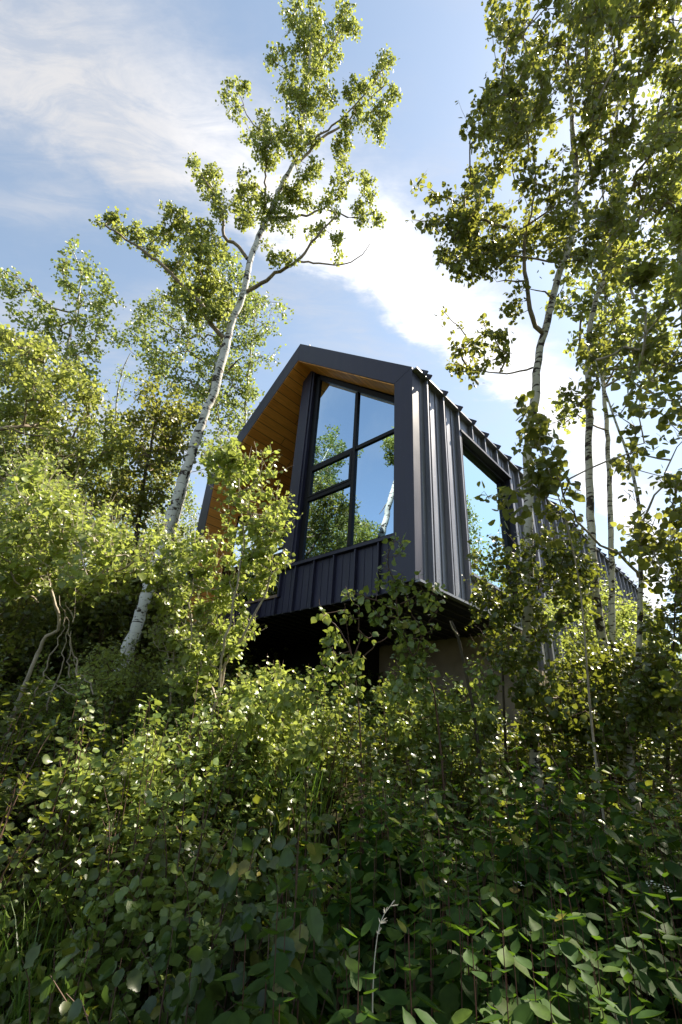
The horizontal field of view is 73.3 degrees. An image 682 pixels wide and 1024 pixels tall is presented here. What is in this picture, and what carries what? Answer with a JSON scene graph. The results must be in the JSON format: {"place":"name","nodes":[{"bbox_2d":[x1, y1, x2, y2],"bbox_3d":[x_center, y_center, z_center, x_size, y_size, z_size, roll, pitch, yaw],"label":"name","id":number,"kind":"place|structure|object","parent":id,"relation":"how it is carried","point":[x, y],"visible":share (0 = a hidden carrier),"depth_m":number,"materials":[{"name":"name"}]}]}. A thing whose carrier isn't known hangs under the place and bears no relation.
{"place":"outdoors","nodes":[
{"label":"outdoors","id":0,"kind":"place"},
{"bbox_2d":[0,683,681,1023],"bbox_3d":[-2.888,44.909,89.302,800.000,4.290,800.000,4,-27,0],"label":"ground","id":1,"kind":"structure","parent":0,"point":[30,815],"depth_m":3.77,"materials":[{"name":"green plant"}]},
{"bbox_2d":[0,371,14,500],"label":"woodland tree","id":2,"kind":"object","parent":1,"relation":"on","point":[3,394],"visible":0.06,"depth_m":12.15,"materials":[{"name":"green plant"}]},
{"bbox_2d":[0,405,33,520],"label":"woodland tree","id":3,"kind":"object","parent":1,"relation":"on","point":[20,421],"visible":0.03,"depth_m":15.24,"materials":[{"name":"green plant"}]},
{"bbox_2d":[1,418,110,617],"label":"woodland tree","id":4,"kind":"object","parent":1,"relation":"on","point":[98,442],"visible":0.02,"depth_m":13.62,"materials":[{"name":"green plant"}]},
{"bbox_2d":[0,234,125,421],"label":"aspen tree","id":5,"kind":"object","parent":1,"relation":"on","point":[99,305],"visible":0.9,"depth_m":10.41,"materials":[{"name":"green plant"}]},
{"bbox_2d":[0,437,131,690],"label":"aspen tree","id":6,"kind":"object","parent":1,"relation":"on","point":[95,491],"visible":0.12,"depth_m":8.78,"materials":[{"name":"green plant"}]},
{"bbox_2d":[0,324,142,614],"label":"aspen tree","id":7,"kind":"object","parent":1,"relation":"on","point":[33,351],"visible":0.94,"depth_m":7.89,"materials":[{"name":"green plant"}]},
{"bbox_2d":[0,429,154,777],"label":"aspen sapling","id":8,"kind":"object","parent":1,"relation":"on","point":[73,540],"visible":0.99,"depth_m":3.87,"materials":[{"name":"green plant"}]},
{"bbox_2d":[0,829,194,1023],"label":"grass","id":9,"kind":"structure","parent":1,"relation":"on","point":[20,1008],"depth_m":1.89,"materials":[{"name":"green plant"}]},
{"bbox_2d":[79,452,133,565],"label":"woodland tree","id":10,"kind":"object","parent":1,"relation":"on","point":[111,489],"visible":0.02,"depth_m":16.93,"materials":[{"name":"green plant"}]},
{"bbox_2d":[92,353,138,554],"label":"aspen tree","id":11,"kind":"object","parent":1,"relation":"on","point":[122,389],"visible":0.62,"depth_m":14.48,"materials":[{"name":"green plant"}]},
{"bbox_2d":[31,718,215,872],"bbox_3d":[-1.370,2.022,3.147,1.175,1.102,1.719,11,-28,-14],"label":"shrub","id":12,"kind":"object","parent":1,"relation":"on","point":[159,775],"visible":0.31,"depth_m":2.71,"materials":[{"name":"green plant"}]},
{"bbox_2d":[57,627,190,742],"bbox_3d":[-2.357,2.070,4.991,1.433,1.546,2.075,22,-32,-32],"label":"tall shrub","id":13,"kind":"object","parent":1,"relation":"on","point":[122,674],"visible":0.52,"depth_m":4.70,"materials":[{"name":"green plant"}]},
{"bbox_2d":[80,456,189,565],"bbox_3d":[-5.695,1.143,12.895,3.198,7.315,3.248,9,-27,-10],"label":"woodland tree","id":14,"kind":"object","parent":1,"relation":"on","point":[150,518],"visible":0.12,"depth_m":13.52,"materials":[{"name":"green plant"}]},
{"bbox_2d":[0,518,294,709],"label":"undergrowth","id":15,"kind":"object","parent":1,"relation":"on","point":[115,615],"visible":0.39,"depth_m":7.46,"materials":[{"name":"green plant"}]},
{"bbox_2d":[100,373,209,610],"bbox_3d":[-3.915,0.194,8.600,1.840,5.995,3.289,18,-30,-27],"label":"aspen tree","id":16,"kind":"object","parent":1,"relation":"on","point":[175,416],"visible":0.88,"depth_m":8.76,"materials":[{"name":"green plant"}]},
{"bbox_2d":[139,477,200,562],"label":"woodland tree","id":17,"kind":"object","parent":1,"relation":"on","point":[188,509],"visible":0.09,"depth_m":17.40,"materials":[{"name":"green plant"}]},
{"bbox_2d":[119,506,249,760],"bbox_3d":[-1.715,1.306,4.651,1.414,2.665,1.907,12,-28,-17],"label":"aspen sapling","id":18,"kind":"object","parent":1,"relation":"on","point":[149,577],"visible":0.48,"depth_m":4.46,"materials":[{"name":"green plant"}]},
{"bbox_2d":[104,246,267,557],"bbox_3d":[-4.069,-2.112,11.654,4.835,12.433,3.786,-17,-33,35],"label":"aspen tree","id":19,"kind":"object","parent":1,"relation":"on","point":[163,363],"visible":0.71,"depth_m":12.57,"materials":[{"name":"green plant"}]},
{"bbox_2d":[170,505,201,577],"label":"woodland tree","id":20,"kind":"object","parent":1,"relation":"on","point":[196,524],"visible":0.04,"depth_m":15.19,"materials":[{"name":"green plant"}]},
{"bbox_2d":[33,811,360,1023],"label":"hazel bush","id":21,"kind":"object","parent":1,"relation":"on","point":[201,1009],"visible":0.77,"depth_m":1.40,"materials":[{"name":"green plant"}]},
{"bbox_2d":[159,420,302,759],"bbox_3d":[-1.098,0.921,3.939,1.108,3.299,1.877,16,-29,-23],"label":"aspen sapling","id":22,"kind":"object","parent":1,"relation":"on","point":[226,456],"visible":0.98,"depth_m":3.93,"materials":[{"name":"green plant"}]},
{"bbox_2d":[171,275,293,554],"bbox_3d":[-3.356,-1.441,12.148,2.899,11.512,4.857,9,-27,-11],"label":"aspen tree","id":23,"kind":"object","parent":1,"relation":"on","point":[257,298],"visible":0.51,"depth_m":12.87,"materials":[{"name":"green plant"}]},
{"bbox_2d":[88,0,402,681],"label":"aspen tree","id":24,"kind":"object","parent":1,"relation":"on","point":[307,31],"visible":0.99,"depth_m":8.35,"materials":[{"name":"green plant"}]},
{"bbox_2d":[123,733,420,927],"bbox_3d":[-0.425,2.043,3.035,2.064,1.131,1.342,4,-27,0],"label":"shrub","id":25,"kind":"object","parent":1,"relation":"on","point":[297,793],"depth_m":3.06,"materials":[{"name":"green plant"}]},
{"bbox_2d":[215,656,346,843],"bbox_3d":[-0.509,1.841,3.461,1.086,1.495,1.418,4,-27,0],"label":"shrub","id":26,"kind":"object","parent":1,"relation":"on","point":[280,697],"visible":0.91,"depth_m":3.27,"materials":[{"name":"green plant"}]},
{"bbox_2d":[0,632,681,1023],"bbox_3d":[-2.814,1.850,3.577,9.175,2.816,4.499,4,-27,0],"label":"undergrowth","id":27,"kind":"object","parent":1,"relation":"on","point":[138,926],"visible":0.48,"depth_m":2.33,"materials":[{"name":"green plant"}]},
{"bbox_2d":[309,603,391,848],"bbox_3d":[-0.044,1.624,3.130,0.739,2.036,0.484,21,-31,-30],"label":"young shrub","id":28,"kind":"object","parent":1,"relation":"on","point":[347,668],"visible":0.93,"depth_m":3.38,"materials":[{"name":"green plant"}]},
{"bbox_2d":[372,901,397,1012],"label":"dry grass stalk","id":29,"kind":"object","parent":1,"relation":"on","point":[384,912],"visible":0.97,"depth_m":1.03,"materials":[{"name":"plant"}]},
{"bbox_2d":[341,532,447,839],"bbox_3d":[0.346,1.385,2.842,0.798,2.499,0.825,4,-27,0],"label":"aspen sapling","id":30,"kind":"object","parent":1,"relation":"on","point":[412,670],"visible":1,"depth_m":3.07,"materials":[{"name":"green plant"}]},
{"bbox_2d":[179,344,648,735],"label":"house","id":31,"kind":"structure","parent":1,"relation":"on","point":[375,453],"depth_m":8.14,"materials":[{"name":"black metal"}]},
{"bbox_2d":[297,375,393,561],"bbox_3d":[0.280,-1.345,8.421,2.486,4.383,0.118,-20,-35,38],"label":"gable window","id":32,"kind":"structure","parent":31,"relation":"in","point":[349,494],"depth_m":8.22,"materials":[{"name":"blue glass"}]},
{"bbox_2d":[460,429,523,607],"bbox_3d":[2.565,0.161,8.052,0.351,2.658,2.002,-20,-35,38],"label":"side window","id":33,"kind":"structure","parent":31,"relation":"in","point":[478,466],"depth_m":8.21,"materials":[{"name":"clear glass"}]},
{"bbox_2d":[211,804,664,1023],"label":"dogwood bush","id":34,"kind":"object","parent":1,"relation":"on","point":[447,986],"visible":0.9,"depth_m":1.22,"materials":[{"name":"green plant"}]},
{"bbox_2d":[366,654,512,789],"bbox_3d":[0.875,1.969,3.916,1.334,1.653,1.281,4,-27,0],"label":"shrub","id":35,"kind":"object","parent":1,"relation":"on","point":[398,727],"visible":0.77,"depth_m":3.88,"materials":[{"name":"green plant"}]},
{"bbox_2d":[449,620,486,828],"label":"dead stem","id":36,"kind":"object","parent":1,"relation":"on","point":[466,677],"visible":0.56,"depth_m":3.88,"materials":[{"name":"brown plant"}]},
{"bbox_2d":[315,720,681,1013],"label":"dogwood bush","id":37,"kind":"object","parent":1,"relation":"on","point":[389,894],"visible":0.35,"depth_m":2.10,"materials":[{"name":"green plant"}]},
{"bbox_2d":[405,0,646,812],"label":"aspen tree","id":38,"kind":"object","parent":1,"relation":"on","point":[517,123],"visible":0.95,"depth_m":4.68,"materials":[{"name":"green plant"}]},
{"bbox_2d":[460,516,612,806],"bbox_3d":[1.965,1.430,4.456,1.498,3.038,1.987,-3,-27,13],"label":"tall shrub","id":39,"kind":"object","parent":1,"relation":"on","point":[561,564],"visible":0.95,"depth_m":4.40,"materials":[{"name":"green plant"}]},
{"bbox_2d":[474,390,611,866],"bbox_3d":[1.607,0.969,3.104,1.504,3.688,0.615,26,-34,-37],"label":"aspen sapling","id":40,"kind":"object","parent":1,"relation":"on","point":[536,437],"visible":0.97,"depth_m":3.35,"materials":[{"name":"green plant"}]},
{"bbox_2d":[475,777,681,1023],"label":"dogwood bush","id":41,"kind":"object","parent":1,"relation":"on","point":[651,969],"visible":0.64,"depth_m":1.55,"materials":[{"name":"green plant"}]},
{"bbox_2d":[502,629,657,817],"bbox_3d":[2.324,2.084,4.309,1.546,2.054,2.364,-3,-28,14],"label":"tall shrub","id":42,"kind":"object","parent":1,"relation":"on","point":[571,712],"visible":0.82,"depth_m":4.03,"materials":[{"name":"green plant"}]},
{"bbox_2d":[539,569,649,695],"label":"tall shrub","id":43,"kind":"object","parent":1,"relation":"on","point":[624,615],"visible":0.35,"depth_m":7.07,"materials":[{"name":"green plant"}]},
{"bbox_2d":[514,765,681,1018],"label":"dogwood bush","id":44,"kind":"object","parent":1,"relation":"on","point":[608,843],"visible":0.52,"depth_m":1.96,"materials":[{"name":"green plant"}]},
{"bbox_2d":[520,242,681,852],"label":"aspen tree","id":45,"kind":"object","parent":1,"relation":"on","point":[643,273],"visible":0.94,"depth_m":3.83,"materials":[{"name":"green plant"}]},
{"bbox_2d":[539,139,680,727],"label":"aspen tree","id":46,"kind":"object","parent":1,"relation":"on","point":[619,310],"visible":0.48,"depth_m":6.48,"materials":[{"name":"green plant"}]},
{"bbox_2d":[554,0,681,838],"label":"aspen tree","id":47,"kind":"object","parent":1,"relation":"on","point":[648,36],"visible":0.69,"depth_m":5.02,"materials":[{"name":"green plant"}]},
{"bbox_2d":[612,556,681,830],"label":"tall shrub","id":48,"kind":"object","parent":1,"relation":"on","point":[667,683],"visible":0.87,"depth_m":3.70,"materials":[{"name":"green plant"}]},
{"bbox_2d":[621,626,681,672],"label":"undergrowth","id":49,"kind":"object","parent":1,"relation":"on","point":[680,646],"depth_m":8.34,"materials":[{"name":"green plant"}]},
{"bbox_2d":[632,599,681,658],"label":"woodland tree","id":50,"kind":"object","parent":1,"relation":"on","point":[644,623],"visible":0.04,"depth_m":12.60,"materials":[{"name":"green plant"}]},
{"bbox_2d":[637,11,681,329],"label":"aspen tree","id":51,"kind":"object","parent":1,"relation":"on","point":[671,229],"visible":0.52,"depth_m":5.52,"materials":[{"name":"green plant"}]},
{"bbox_2d":[0,0,681,673],"label":"sky","id":52,"kind":"structure","parent":0,"point":[102,102],"materials":[{"name":"blue"}]}
]}

